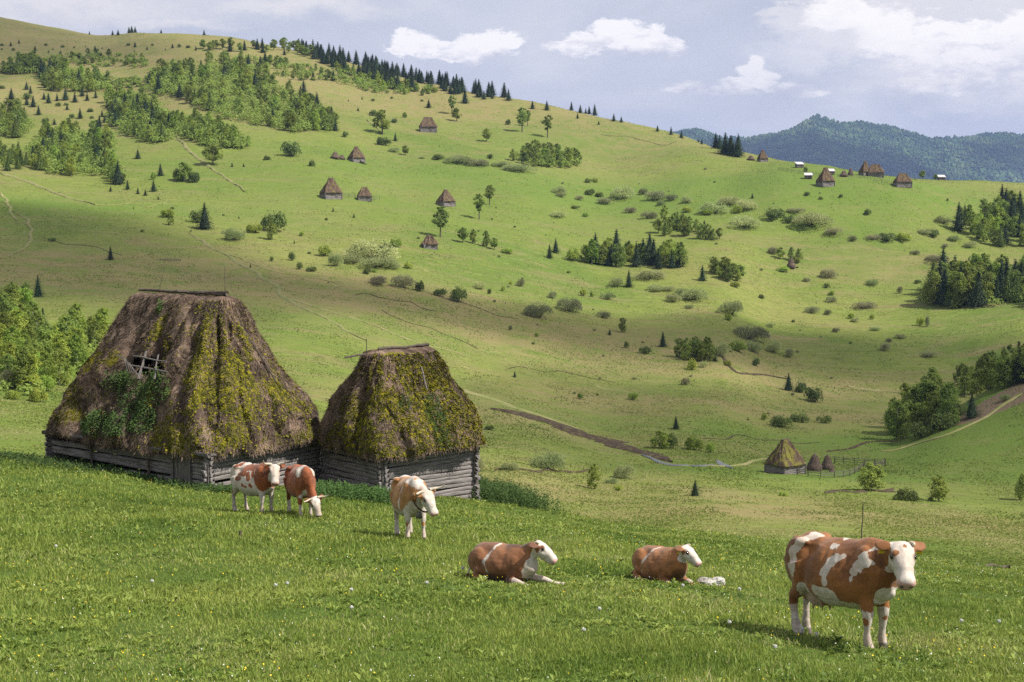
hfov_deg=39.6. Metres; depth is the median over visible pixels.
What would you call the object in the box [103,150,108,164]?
birch tree
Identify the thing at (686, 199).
willow bush
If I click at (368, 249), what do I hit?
willow bush
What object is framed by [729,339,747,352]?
bush
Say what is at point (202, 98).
sapling tree
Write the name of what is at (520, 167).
willow bush
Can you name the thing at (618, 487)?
bush
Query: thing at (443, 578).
yellow wildflowers
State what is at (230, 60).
birch tree
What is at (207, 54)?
birch tree
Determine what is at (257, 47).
spruce tree
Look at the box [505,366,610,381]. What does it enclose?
cattle trail path
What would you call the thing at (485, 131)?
broadleaf tree
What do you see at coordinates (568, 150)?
broadleaf tree
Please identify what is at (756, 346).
willow bush
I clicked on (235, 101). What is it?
birch tree
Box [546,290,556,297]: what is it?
willow bush
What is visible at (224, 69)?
spruce tree
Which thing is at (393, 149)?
willow bush
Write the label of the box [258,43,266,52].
spruce tree
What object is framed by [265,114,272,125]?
birch tree
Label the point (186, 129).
birch tree
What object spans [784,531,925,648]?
cow
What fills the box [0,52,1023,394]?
undergrowth
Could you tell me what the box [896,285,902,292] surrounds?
willow bush
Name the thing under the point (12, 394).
bush
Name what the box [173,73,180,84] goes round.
sapling tree
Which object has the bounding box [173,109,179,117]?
sapling tree
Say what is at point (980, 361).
birch tree
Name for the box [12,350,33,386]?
birch tree
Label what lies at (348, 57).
spruce tree
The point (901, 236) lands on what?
bush
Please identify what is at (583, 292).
bush
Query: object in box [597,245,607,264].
birch tree
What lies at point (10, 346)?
sapling tree
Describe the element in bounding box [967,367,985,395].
birch tree
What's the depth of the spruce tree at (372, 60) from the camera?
964.84 m
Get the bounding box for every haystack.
[330,151,339,158]
[787,258,795,268]
[806,453,822,470]
[821,455,833,469]
[840,171,847,176]
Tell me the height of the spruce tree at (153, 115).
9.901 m
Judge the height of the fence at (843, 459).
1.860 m
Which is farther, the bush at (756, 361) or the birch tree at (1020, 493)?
the bush at (756, 361)
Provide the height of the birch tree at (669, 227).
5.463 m
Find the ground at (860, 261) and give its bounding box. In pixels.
[0,17,1023,681]
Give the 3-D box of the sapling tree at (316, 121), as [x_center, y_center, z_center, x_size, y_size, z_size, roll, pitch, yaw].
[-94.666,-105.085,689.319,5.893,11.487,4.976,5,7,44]
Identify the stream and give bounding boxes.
[641,454,688,465]
[716,460,732,467]
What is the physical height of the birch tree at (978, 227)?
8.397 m
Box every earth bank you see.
[490,408,672,461]
[494,468,590,472]
[719,353,786,378]
[824,487,896,492]
[848,386,900,392]
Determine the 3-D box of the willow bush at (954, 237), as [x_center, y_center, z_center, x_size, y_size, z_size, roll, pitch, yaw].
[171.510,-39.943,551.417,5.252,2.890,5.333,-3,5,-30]
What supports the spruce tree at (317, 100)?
on the ground at (860, 261)
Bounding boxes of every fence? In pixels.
[797,464,862,477]
[834,456,884,465]
[863,459,885,466]
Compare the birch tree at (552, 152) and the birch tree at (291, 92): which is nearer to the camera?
the birch tree at (552, 152)
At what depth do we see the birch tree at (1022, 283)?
446.09 m
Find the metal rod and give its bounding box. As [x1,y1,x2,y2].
[861,503,862,537]
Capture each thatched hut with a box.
[42,258,321,487]
[316,339,487,498]
[319,178,342,198]
[347,146,364,162]
[357,187,372,200]
[419,117,437,132]
[421,235,438,249]
[436,189,455,205]
[757,150,767,161]
[764,438,805,473]
[816,167,835,186]
[858,161,869,175]
[866,164,884,177]
[893,173,912,187]
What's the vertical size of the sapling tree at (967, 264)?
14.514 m
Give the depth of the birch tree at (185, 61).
823.17 m
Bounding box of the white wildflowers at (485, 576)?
[0,462,1023,681]
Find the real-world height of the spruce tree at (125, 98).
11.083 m
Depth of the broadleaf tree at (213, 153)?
591.71 m
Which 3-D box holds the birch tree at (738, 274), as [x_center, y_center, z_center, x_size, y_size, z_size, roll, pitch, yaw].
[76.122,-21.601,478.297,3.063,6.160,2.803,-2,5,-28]
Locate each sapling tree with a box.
[0,323,12,357]
[0,341,8,366]
[0,341,16,371]
[1,326,25,357]
[9,309,28,337]
[12,306,23,327]
[13,344,28,354]
[16,374,42,390]
[17,287,35,311]
[21,331,34,347]
[21,353,42,387]
[28,153,36,166]
[34,353,43,372]
[37,354,58,380]
[39,350,49,367]
[42,156,50,169]
[43,122,51,135]
[43,329,62,363]
[49,144,58,157]
[49,333,72,367]
[53,75,63,90]
[57,157,67,172]
[57,314,71,331]
[58,119,69,132]
[59,62,68,73]
[62,67,69,75]
[64,157,75,174]
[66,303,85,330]
[66,327,88,343]
[66,333,91,372]
[68,69,76,80]
[72,143,79,155]
[75,325,87,345]
[78,65,84,75]
[85,75,95,91]
[92,127,103,140]
[93,307,112,336]
[98,324,107,343]
[102,124,109,131]
[103,84,111,100]
[107,150,118,164]
[108,89,114,100]
[117,86,127,98]
[149,77,155,86]
[171,116,178,129]
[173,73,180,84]
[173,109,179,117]
[179,111,184,122]
[187,117,194,125]
[196,130,202,140]
[199,65,208,79]
[199,93,207,107]
[205,110,212,121]
[222,127,229,139]
[229,128,238,137]
[231,88,238,97]
[242,66,252,84]
[245,74,253,90]
[298,104,306,116]
[301,92,309,102]
[305,98,311,105]
[310,109,317,124]
[311,112,321,129]
[319,106,327,122]
[375,77,381,85]
[553,146,563,162]
[566,154,572,167]
[579,244,587,261]
[585,239,600,263]
[587,463,602,488]
[602,237,612,247]
[626,243,634,261]
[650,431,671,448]
[656,241,671,265]
[665,238,676,260]
[946,271,967,300]
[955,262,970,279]
[962,204,975,225]
[968,214,980,234]
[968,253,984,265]
[976,211,984,227]
[980,217,988,233]
[985,214,995,233]
[992,206,1005,229]
[993,216,1001,234]
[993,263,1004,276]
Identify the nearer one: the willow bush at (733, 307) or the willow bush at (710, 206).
the willow bush at (733, 307)
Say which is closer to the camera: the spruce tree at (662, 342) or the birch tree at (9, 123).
the spruce tree at (662, 342)
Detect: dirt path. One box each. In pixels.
[0,172,94,204]
[0,193,16,220]
[0,211,33,258]
[175,134,243,190]
[189,233,365,339]
[227,253,340,284]
[291,299,463,354]
[463,389,582,430]
[688,458,766,466]
[826,436,909,451]
[882,393,1022,450]
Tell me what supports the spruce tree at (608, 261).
on the ground at (860, 261)
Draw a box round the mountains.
[684,117,1023,182]
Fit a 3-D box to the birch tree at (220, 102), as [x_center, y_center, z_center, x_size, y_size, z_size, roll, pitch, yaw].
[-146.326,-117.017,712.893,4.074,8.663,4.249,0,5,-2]
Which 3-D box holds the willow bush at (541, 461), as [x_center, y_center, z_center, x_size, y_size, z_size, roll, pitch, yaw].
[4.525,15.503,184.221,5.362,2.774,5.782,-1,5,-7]
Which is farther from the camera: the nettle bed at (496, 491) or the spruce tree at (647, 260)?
the spruce tree at (647, 260)
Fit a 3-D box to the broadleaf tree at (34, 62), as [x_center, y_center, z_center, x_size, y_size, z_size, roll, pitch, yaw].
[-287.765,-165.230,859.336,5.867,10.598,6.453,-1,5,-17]
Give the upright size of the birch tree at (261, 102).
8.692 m
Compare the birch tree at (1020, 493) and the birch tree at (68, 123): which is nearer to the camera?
the birch tree at (1020, 493)
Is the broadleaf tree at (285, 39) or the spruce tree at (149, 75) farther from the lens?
the broadleaf tree at (285, 39)
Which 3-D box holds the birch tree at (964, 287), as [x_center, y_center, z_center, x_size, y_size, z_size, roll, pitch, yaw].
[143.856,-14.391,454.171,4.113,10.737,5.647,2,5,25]
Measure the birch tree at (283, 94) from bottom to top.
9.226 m
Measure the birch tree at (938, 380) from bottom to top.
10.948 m
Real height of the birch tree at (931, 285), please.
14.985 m
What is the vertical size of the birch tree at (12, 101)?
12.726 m
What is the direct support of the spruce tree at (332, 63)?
on the ground at (860, 261)
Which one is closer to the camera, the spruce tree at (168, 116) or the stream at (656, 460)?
the stream at (656, 460)
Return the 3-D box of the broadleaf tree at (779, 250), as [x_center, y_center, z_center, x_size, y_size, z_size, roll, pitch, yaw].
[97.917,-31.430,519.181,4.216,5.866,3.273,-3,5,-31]
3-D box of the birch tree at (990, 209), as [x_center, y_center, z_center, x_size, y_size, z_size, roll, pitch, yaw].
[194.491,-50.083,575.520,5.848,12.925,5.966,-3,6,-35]
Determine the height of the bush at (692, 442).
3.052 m
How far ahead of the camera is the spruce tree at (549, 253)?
487.42 m
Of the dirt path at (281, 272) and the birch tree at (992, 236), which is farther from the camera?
the birch tree at (992, 236)
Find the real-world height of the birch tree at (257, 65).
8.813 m
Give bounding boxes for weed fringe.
[0,450,116,472]
[70,458,240,492]
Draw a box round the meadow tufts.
[0,24,1023,566]
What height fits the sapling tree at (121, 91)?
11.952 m
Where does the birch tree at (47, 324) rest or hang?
on the ground at (860, 261)
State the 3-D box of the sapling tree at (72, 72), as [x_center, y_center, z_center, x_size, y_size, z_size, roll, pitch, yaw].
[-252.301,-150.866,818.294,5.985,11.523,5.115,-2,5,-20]
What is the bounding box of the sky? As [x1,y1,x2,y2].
[0,0,1023,137]
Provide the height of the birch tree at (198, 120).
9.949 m
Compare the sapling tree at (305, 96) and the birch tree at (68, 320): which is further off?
the sapling tree at (305, 96)
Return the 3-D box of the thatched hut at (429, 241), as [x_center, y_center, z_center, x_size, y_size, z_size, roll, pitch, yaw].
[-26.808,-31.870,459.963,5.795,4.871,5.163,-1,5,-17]
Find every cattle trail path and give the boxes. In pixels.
[43,237,120,254]
[88,203,174,206]
[157,279,260,300]
[260,260,382,290]
[356,293,432,310]
[384,311,476,348]
[412,286,517,318]
[472,344,541,372]
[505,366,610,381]
[588,381,674,400]
[706,434,818,443]
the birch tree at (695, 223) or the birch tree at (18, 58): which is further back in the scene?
the birch tree at (18, 58)
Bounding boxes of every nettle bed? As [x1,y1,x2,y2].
[315,479,390,502]
[471,474,566,514]
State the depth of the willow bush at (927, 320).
431.75 m
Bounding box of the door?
[174,458,187,486]
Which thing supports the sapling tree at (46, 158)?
on the ground at (860, 261)
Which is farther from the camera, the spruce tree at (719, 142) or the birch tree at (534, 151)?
the spruce tree at (719, 142)
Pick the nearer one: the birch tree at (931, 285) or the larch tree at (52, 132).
the birch tree at (931, 285)
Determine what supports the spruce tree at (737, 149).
on the ground at (860, 261)
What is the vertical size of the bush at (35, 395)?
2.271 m
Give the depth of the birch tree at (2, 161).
565.44 m
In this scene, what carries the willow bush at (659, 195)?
on the ground at (860, 261)
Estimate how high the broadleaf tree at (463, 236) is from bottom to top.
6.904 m
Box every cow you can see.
[230,460,285,512]
[283,464,329,516]
[389,475,446,538]
[467,539,564,584]
[631,543,701,584]
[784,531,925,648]
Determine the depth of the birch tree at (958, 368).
347.65 m
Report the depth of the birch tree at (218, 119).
663.86 m
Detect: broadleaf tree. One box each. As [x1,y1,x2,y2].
[8,61,16,71]
[20,53,28,64]
[21,59,31,72]
[29,50,38,58]
[31,59,38,68]
[81,56,87,65]
[156,58,168,71]
[160,66,170,79]
[183,81,196,92]
[199,39,205,48]
[201,143,223,164]
[206,42,212,48]
[218,51,231,63]
[219,38,225,48]
[222,62,235,74]
[226,37,234,45]
[236,42,243,49]
[236,77,249,90]
[266,54,273,62]
[268,73,278,87]
[269,39,277,49]
[279,37,287,45]
[279,40,286,48]
[283,109,294,119]
[283,113,297,130]
[290,97,300,107]
[294,40,301,47]
[294,45,299,53]
[301,47,309,56]
[306,93,314,100]
[308,44,313,54]
[324,69,331,77]
[331,112,339,124]
[372,110,390,133]
[402,145,408,154]
[431,206,449,236]
[448,95,456,111]
[451,107,462,120]
[457,227,468,242]
[472,193,486,218]
[481,128,492,141]
[483,185,494,204]
[490,237,498,249]
[516,107,527,131]
[518,152,529,161]
[525,110,531,125]
[525,143,532,152]
[531,139,542,152]
[540,115,552,137]
[545,142,554,149]
[546,154,554,164]
[563,147,572,157]
[571,147,580,156]
[574,152,582,159]
[652,218,663,232]
[715,228,723,238]
[719,256,730,269]
[729,263,738,277]
[736,265,746,275]
[775,247,785,258]
[902,410,927,436]
[905,379,939,416]
[919,170,925,178]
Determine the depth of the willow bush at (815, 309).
457.07 m
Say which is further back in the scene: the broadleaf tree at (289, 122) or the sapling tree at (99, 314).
the broadleaf tree at (289, 122)
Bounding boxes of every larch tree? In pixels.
[2,158,16,170]
[4,147,14,163]
[6,118,24,137]
[11,154,23,168]
[16,117,24,133]
[16,149,29,165]
[24,152,28,163]
[31,151,47,170]
[50,127,56,138]
[54,126,66,145]
[89,153,97,165]
[100,157,106,173]
[129,97,137,114]
[156,124,170,141]
[187,66,197,78]
[201,92,214,109]
[295,86,301,98]
[318,111,326,128]
[913,259,937,292]
[938,284,959,307]
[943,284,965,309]
[990,205,1003,230]
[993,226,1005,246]
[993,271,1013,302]
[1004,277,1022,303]
[1008,208,1019,228]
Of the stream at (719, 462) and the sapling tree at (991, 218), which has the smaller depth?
the stream at (719, 462)
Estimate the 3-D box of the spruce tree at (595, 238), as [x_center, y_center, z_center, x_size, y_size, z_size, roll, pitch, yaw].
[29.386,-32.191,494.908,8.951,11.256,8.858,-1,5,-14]
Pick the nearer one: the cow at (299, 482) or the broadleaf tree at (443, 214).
the cow at (299, 482)
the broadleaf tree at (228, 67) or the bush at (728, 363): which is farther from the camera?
the broadleaf tree at (228, 67)
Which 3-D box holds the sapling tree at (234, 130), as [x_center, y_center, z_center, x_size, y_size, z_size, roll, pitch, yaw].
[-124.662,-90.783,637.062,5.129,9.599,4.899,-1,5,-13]
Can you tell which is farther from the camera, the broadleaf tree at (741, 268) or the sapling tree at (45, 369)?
the broadleaf tree at (741, 268)
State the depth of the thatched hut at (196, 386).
48.70 m
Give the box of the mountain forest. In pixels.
[673,113,1023,182]
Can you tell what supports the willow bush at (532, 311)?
on the ground at (860, 261)
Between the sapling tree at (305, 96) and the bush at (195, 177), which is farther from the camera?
the sapling tree at (305, 96)
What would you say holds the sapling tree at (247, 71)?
on the ground at (860, 261)
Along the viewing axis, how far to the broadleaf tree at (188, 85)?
742.31 m
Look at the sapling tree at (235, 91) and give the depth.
743.35 m
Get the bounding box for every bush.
[0,365,21,387]
[5,390,21,398]
[23,92,31,98]
[29,387,48,401]
[39,374,56,390]
[60,366,75,376]
[159,208,174,216]
[173,168,184,180]
[188,172,199,182]
[189,210,201,221]
[220,226,247,240]
[246,222,262,232]
[260,210,286,229]
[280,140,301,155]
[288,252,296,260]
[296,262,302,268]
[306,265,316,271]
[309,159,315,165]
[318,245,330,255]
[328,251,343,265]
[341,238,400,260]
[344,253,365,262]
[357,254,396,267]
[362,265,370,273]
[366,275,388,284]
[369,109,376,115]
[376,137,391,144]
[377,240,390,256]
[386,262,400,268]
[388,147,399,151]
[389,236,401,246]
[390,273,416,288]
[404,261,413,268]
[415,280,424,291]
[431,87,437,92]
[432,154,445,159]
[433,288,446,295]
[442,153,471,163]
[450,286,467,302]
[464,158,489,165]
[474,281,484,287]
[478,458,484,468]
[484,425,493,429]
[491,160,510,165]
[498,461,519,470]
[500,162,538,170]
[501,248,512,252]
[515,279,525,285]
[523,301,552,317]
[527,450,565,471]
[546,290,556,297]
[549,211,567,216]
[551,185,567,192]
[555,192,566,196]
[556,296,582,311]
[564,246,579,260]
[575,195,583,199]
[580,289,586,295]
[584,188,594,194]
[595,191,603,196]
[595,198,614,203]
[596,310,610,317]
[599,292,614,299]
[604,477,619,483]
[608,276,622,286]
[609,184,635,198]
[613,462,635,479]
[613,485,622,490]
[622,206,636,212]
[628,392,637,399]
[630,268,666,279]
[638,188,647,193]
[639,346,651,352]
[640,210,657,218]
[644,189,665,200]
[646,284,664,290]
[656,200,665,204]
[662,285,675,291]
[665,292,681,301]
[666,193,677,199]
[667,432,678,448]
[673,288,687,294]
[680,195,692,202]
[680,287,712,300]
[681,377,690,384]
[682,207,691,211]
[684,434,703,449]
[686,358,696,369]
[698,200,729,213]
[700,360,706,367]
[703,210,712,214]
[705,442,714,451]
[714,341,731,355]
[716,195,741,204]
[717,298,743,314]
[724,360,731,365]
[725,215,761,227]
[725,313,731,319]
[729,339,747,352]
[730,281,739,286]
[732,204,742,212]
[733,324,769,339]
[734,198,758,209]
[746,339,761,352]
[752,356,759,365]
[761,413,766,420]
[763,206,785,218]
[764,339,782,351]
[765,322,774,327]
[767,246,777,253]
[769,414,793,427]
[775,265,789,271]
[779,491,788,495]
[782,214,794,222]
[784,347,793,356]
[786,207,805,211]
[789,210,834,225]
[789,413,810,422]
[793,380,806,391]
[803,305,820,312]
[803,387,823,401]
[816,415,831,422]
[819,268,838,277]
[824,226,844,234]
[825,296,836,302]
[848,236,856,240]
[852,300,876,308]
[864,234,882,239]
[865,279,878,284]
[879,232,896,240]
[879,342,890,349]
[892,486,920,501]
[894,333,905,338]
[896,232,911,239]
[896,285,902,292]
[907,421,933,438]
[916,316,924,324]
[917,228,930,233]
[921,350,938,357]
[924,253,950,261]
[924,314,929,326]
[928,411,957,431]
[929,227,938,236]
[933,215,951,223]
[942,400,965,415]
[946,234,962,240]
[962,241,978,246]
[999,393,1011,400]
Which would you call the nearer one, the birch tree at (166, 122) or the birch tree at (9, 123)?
the birch tree at (166, 122)
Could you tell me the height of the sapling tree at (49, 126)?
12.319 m
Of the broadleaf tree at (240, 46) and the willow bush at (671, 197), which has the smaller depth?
the willow bush at (671, 197)
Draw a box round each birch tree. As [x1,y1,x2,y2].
[0,61,7,72]
[0,102,5,119]
[0,120,8,135]
[0,149,5,160]
[0,156,5,166]
[0,293,13,309]
[0,295,11,313]
[0,311,16,342]
[0,353,16,380]
[1,144,8,156]
[3,99,12,114]
[4,281,20,301]
[5,113,15,126]
[5,121,11,134]
[5,302,14,312]
[6,56,13,65]
[6,288,24,311]
[8,99,16,111]
[10,148,15,157]
[12,108,23,123]
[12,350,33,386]
[14,98,23,109]
[14,346,30,368]
[15,55,22,68]
[15,303,27,313]
[19,109,25,118]
[20,282,33,303]
[21,311,36,331]
[22,300,45,326]
[25,324,36,343]
[28,311,48,339]
[28,341,44,355]
[31,325,55,354]
[34,142,43,154]
[34,149,42,159]
[36,322,53,338]
[38,128,45,140]
[41,119,47,127]
[42,75,47,86]
[45,73,55,89]
[45,140,51,155]
[48,347,73,384]
[52,59,58,67]
[56,315,77,340]
[59,133,67,140]
[59,139,70,152]
[60,149,66,157]
[63,74,70,84]
[66,118,73,126]
[69,78,76,91]
[71,120,80,132]
[74,340,90,363]
[76,153,85,165]
[78,76,84,88]
[82,316,99,339]
[84,67,92,77]
[84,320,101,347]
[88,120,96,137]
[92,136,102,151]
[94,68,101,80]
[100,131,108,144]
[101,138,111,150]
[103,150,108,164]
[104,70,111,82]
[107,101,115,110]
[107,131,114,141]
[107,161,114,175]
[112,91,120,101]
[114,85,122,98]
[115,103,122,115]
[118,102,128,118]
[124,55,129,64]
[124,120,131,134]
[125,112,131,119]
[126,84,134,96]
[132,121,138,134]
[135,113,143,123]
[137,109,145,123]
[138,86,147,98]
[138,124,146,135]
[143,124,153,141]
[150,93,158,105]
[154,106,161,116]
[154,112,160,124]
[156,120,165,135]
[159,112,166,127]
[163,120,169,128]
[167,213,173,224]
[171,63,178,73]
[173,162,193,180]
[175,60,182,72]
[176,65,183,78]
[182,58,187,68]
[183,127,189,138]
[185,88,194,102]
[186,57,194,72]
[188,126,196,140]
[191,107,199,118]
[196,86,207,104]
[196,114,204,123]
[197,118,206,127]
[198,78,205,86]
[202,131,209,141]
[204,72,211,82]
[205,50,213,64]
[207,83,214,91]
[215,115,222,124]
[216,99,223,107]
[217,120,225,128]
[218,77,226,89]
[226,58,235,69]
[233,97,243,113]
[236,55,244,69]
[250,99,255,111]
[255,61,261,71]
[256,86,264,99]
[258,99,264,110]
[261,69,270,81]
[261,72,269,88]
[261,88,270,102]
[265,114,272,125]
[266,220,277,239]
[268,99,279,112]
[271,86,279,98]
[280,90,286,103]
[286,80,294,89]
[288,89,294,100]
[291,65,296,74]
[292,100,305,116]
[308,107,315,118]
[325,113,334,130]
[414,82,419,91]
[469,229,476,242]
[481,231,490,245]
[509,149,515,159]
[529,146,538,160]
[532,157,537,166]
[543,149,551,159]
[549,148,555,160]
[557,157,563,167]
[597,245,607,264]
[602,240,610,254]
[611,243,625,266]
[618,317,626,331]
[619,248,628,262]
[624,240,632,257]
[640,246,649,260]
[659,205,669,221]
[661,222,668,235]
[667,223,672,232]
[668,212,679,228]
[673,338,685,357]
[674,241,689,265]
[677,213,686,229]
[680,218,687,235]
[680,343,690,359]
[682,337,691,355]
[683,218,692,235]
[689,340,695,358]
[691,336,700,347]
[692,219,698,230]
[693,340,700,358]
[695,223,704,238]
[696,340,708,360]
[703,223,711,238]
[703,337,715,360]
[708,256,716,272]
[709,228,716,239]
[711,259,720,273]
[717,266,723,278]
[721,261,730,277]
[725,266,732,281]
[734,268,741,280]
[787,247,794,259]
[794,248,803,262]
[855,462,886,490]
[883,399,909,437]
[884,397,900,433]
[898,382,911,414]
[898,412,910,437]
[902,383,922,414]
[916,401,931,426]
[920,366,941,383]
[921,376,941,405]
[923,269,941,303]
[924,392,939,428]
[926,475,951,500]
[930,395,947,416]
[935,382,961,424]
[937,261,950,273]
[938,381,957,400]
[947,259,960,273]
[950,264,960,272]
[951,363,969,390]
[956,365,975,396]
[958,279,968,304]
[962,266,975,292]
[966,366,977,391]
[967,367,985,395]
[968,265,980,287]
[970,269,990,295]
[972,261,985,273]
[974,353,989,388]
[975,223,981,238]
[975,270,995,303]
[978,224,988,241]
[978,361,994,390]
[979,198,987,214]
[980,253,991,271]
[981,205,988,219]
[986,201,996,219]
[986,263,992,270]
[986,356,1000,387]
[987,226,998,244]
[987,274,995,289]
[987,350,999,358]
[989,354,1011,388]
[990,257,1011,272]
[993,196,1004,204]
[993,254,1009,262]
[996,200,1005,209]
[998,358,1015,385]
[999,209,1009,228]
[1001,201,1009,217]
[1001,344,1017,359]
[1007,190,1019,204]
[1007,215,1018,235]
[1009,269,1020,290]
[1009,350,1017,375]
[1013,345,1023,364]
[1013,351,1023,378]
[1015,473,1023,498]
[1018,224,1023,245]
[1019,276,1023,298]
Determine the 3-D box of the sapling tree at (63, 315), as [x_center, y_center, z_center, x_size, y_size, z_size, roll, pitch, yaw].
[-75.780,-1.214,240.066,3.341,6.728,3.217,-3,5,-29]
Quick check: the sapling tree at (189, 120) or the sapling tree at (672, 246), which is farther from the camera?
the sapling tree at (189, 120)
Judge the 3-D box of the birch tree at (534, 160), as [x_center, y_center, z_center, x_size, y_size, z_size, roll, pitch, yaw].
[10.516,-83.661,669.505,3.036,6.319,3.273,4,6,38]
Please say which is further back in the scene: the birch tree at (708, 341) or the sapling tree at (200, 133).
the sapling tree at (200, 133)
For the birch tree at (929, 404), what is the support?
on the ground at (860, 261)
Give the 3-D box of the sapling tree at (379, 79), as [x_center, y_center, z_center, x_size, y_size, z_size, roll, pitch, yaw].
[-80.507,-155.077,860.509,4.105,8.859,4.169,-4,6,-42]
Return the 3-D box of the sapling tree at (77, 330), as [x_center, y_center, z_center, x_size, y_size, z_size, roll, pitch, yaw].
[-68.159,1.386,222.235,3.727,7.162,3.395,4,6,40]
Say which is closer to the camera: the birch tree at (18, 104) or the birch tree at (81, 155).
the birch tree at (81, 155)
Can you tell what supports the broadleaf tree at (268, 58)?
on the ground at (860, 261)
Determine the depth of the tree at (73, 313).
251.92 m
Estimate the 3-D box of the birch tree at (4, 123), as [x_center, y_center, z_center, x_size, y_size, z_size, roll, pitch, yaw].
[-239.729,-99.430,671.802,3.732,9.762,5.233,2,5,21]
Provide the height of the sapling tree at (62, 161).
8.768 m
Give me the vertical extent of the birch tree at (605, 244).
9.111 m
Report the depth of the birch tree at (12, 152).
590.11 m
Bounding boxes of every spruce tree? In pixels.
[5,88,16,98]
[29,96,37,106]
[32,275,45,296]
[34,60,42,76]
[37,62,47,77]
[39,137,45,150]
[43,125,51,139]
[44,93,51,102]
[47,57,54,70]
[62,88,68,99]
[71,93,77,101]
[74,69,82,83]
[77,109,83,117]
[91,143,101,159]
[106,104,118,119]
[106,247,114,259]
[108,109,120,125]
[108,160,130,183]
[119,93,128,103]
[134,149,141,158]
[135,94,140,106]
[141,100,150,115]
[142,72,151,84]
[145,105,155,123]
[150,180,156,191]
[151,73,163,93]
[156,163,163,175]
[167,111,170,128]
[172,83,184,96]
[194,203,213,230]
[218,63,232,77]
[227,40,233,50]
[246,54,251,63]
[251,72,261,89]
[253,39,260,49]
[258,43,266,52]
[301,79,308,92]
[310,46,319,58]
[314,92,321,106]
[320,50,327,63]
[325,50,330,63]
[326,43,331,55]
[329,53,335,66]
[332,118,339,130]
[341,58,350,70]
[346,51,352,62]
[352,51,359,64]
[362,58,367,71]
[370,54,373,67]
[372,57,378,69]
[396,72,402,85]
[401,63,407,77]
[409,66,415,80]
[409,78,415,89]
[415,69,421,81]
[419,73,426,82]
[425,71,437,84]
[426,76,432,86]
[438,76,444,87]
[441,77,447,90]
[446,71,450,86]
[451,82,458,93]
[455,80,462,93]
[460,77,468,92]
[460,89,469,102]
[470,81,476,93]
[485,82,491,96]
[497,82,507,97]
[505,89,512,100]
[545,245,553,257]
[551,239,560,252]
[588,233,604,263]
[591,104,597,115]
[600,248,615,265]
[611,229,621,249]
[611,237,626,262]
[623,271,634,287]
[627,241,646,266]
[638,238,645,260]
[640,241,655,265]
[645,239,659,264]
[646,234,652,251]
[652,249,665,268]
[656,332,669,346]
[667,252,679,267]
[672,417,679,428]
[674,252,682,266]
[689,481,701,495]
[697,266,707,280]
[711,133,717,147]
[715,136,722,148]
[716,132,729,153]
[724,135,735,154]
[731,135,747,156]
[780,373,793,389]
[926,262,943,301]
[930,266,951,306]
[935,246,950,266]
[950,202,968,230]
[956,266,971,304]
[961,393,981,418]
[965,270,991,307]
[987,276,1004,300]
[994,261,1006,290]
[996,184,1004,199]
[996,224,1013,243]
[1000,258,1012,288]
[1002,188,1010,210]
[1006,348,1023,383]
[1007,200,1015,226]
[1008,196,1019,213]
[1010,259,1020,286]
[1012,215,1021,236]
[1017,191,1023,211]
[1018,203,1023,223]
[1018,261,1023,277]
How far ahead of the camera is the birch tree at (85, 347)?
214.39 m
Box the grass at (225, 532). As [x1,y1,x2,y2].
[0,452,1023,681]
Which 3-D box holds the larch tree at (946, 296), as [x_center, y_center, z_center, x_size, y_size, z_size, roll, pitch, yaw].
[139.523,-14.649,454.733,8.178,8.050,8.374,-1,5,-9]
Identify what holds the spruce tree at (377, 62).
on the ground at (860, 261)
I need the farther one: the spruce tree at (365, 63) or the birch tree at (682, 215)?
the spruce tree at (365, 63)
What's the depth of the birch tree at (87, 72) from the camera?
818.25 m
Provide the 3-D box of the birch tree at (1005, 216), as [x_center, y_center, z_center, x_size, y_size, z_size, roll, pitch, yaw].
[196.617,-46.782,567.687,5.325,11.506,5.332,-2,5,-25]
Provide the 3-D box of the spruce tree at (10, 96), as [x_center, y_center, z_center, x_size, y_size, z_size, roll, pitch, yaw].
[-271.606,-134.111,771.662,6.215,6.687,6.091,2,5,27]
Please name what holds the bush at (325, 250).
on the ground at (860, 261)
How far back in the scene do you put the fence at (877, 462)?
220.91 m
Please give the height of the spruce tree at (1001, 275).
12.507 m
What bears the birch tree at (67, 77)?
on the ground at (860, 261)
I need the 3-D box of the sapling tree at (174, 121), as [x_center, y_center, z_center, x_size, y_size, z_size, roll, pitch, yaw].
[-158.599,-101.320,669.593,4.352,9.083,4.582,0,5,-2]
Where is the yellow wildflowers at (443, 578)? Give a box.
[0,463,1015,679]
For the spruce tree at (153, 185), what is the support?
on the ground at (860, 261)
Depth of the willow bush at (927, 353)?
390.46 m
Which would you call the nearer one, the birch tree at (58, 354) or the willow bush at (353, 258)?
the birch tree at (58, 354)
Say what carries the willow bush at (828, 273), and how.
on the ground at (860, 261)
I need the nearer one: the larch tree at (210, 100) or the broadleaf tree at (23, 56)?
the larch tree at (210, 100)
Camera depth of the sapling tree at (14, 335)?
207.98 m
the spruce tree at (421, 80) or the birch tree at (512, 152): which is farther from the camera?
the spruce tree at (421, 80)
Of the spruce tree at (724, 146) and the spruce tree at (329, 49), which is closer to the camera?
the spruce tree at (724, 146)
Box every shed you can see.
[795,162,803,167]
[804,173,812,177]
[937,175,945,179]
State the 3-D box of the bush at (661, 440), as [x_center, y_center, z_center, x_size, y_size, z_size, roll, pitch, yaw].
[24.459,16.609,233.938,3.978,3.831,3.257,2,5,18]
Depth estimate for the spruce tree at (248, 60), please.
868.57 m
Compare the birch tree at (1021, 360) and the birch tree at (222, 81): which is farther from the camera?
the birch tree at (222, 81)
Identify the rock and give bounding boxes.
[696,576,725,585]
[985,563,1010,568]

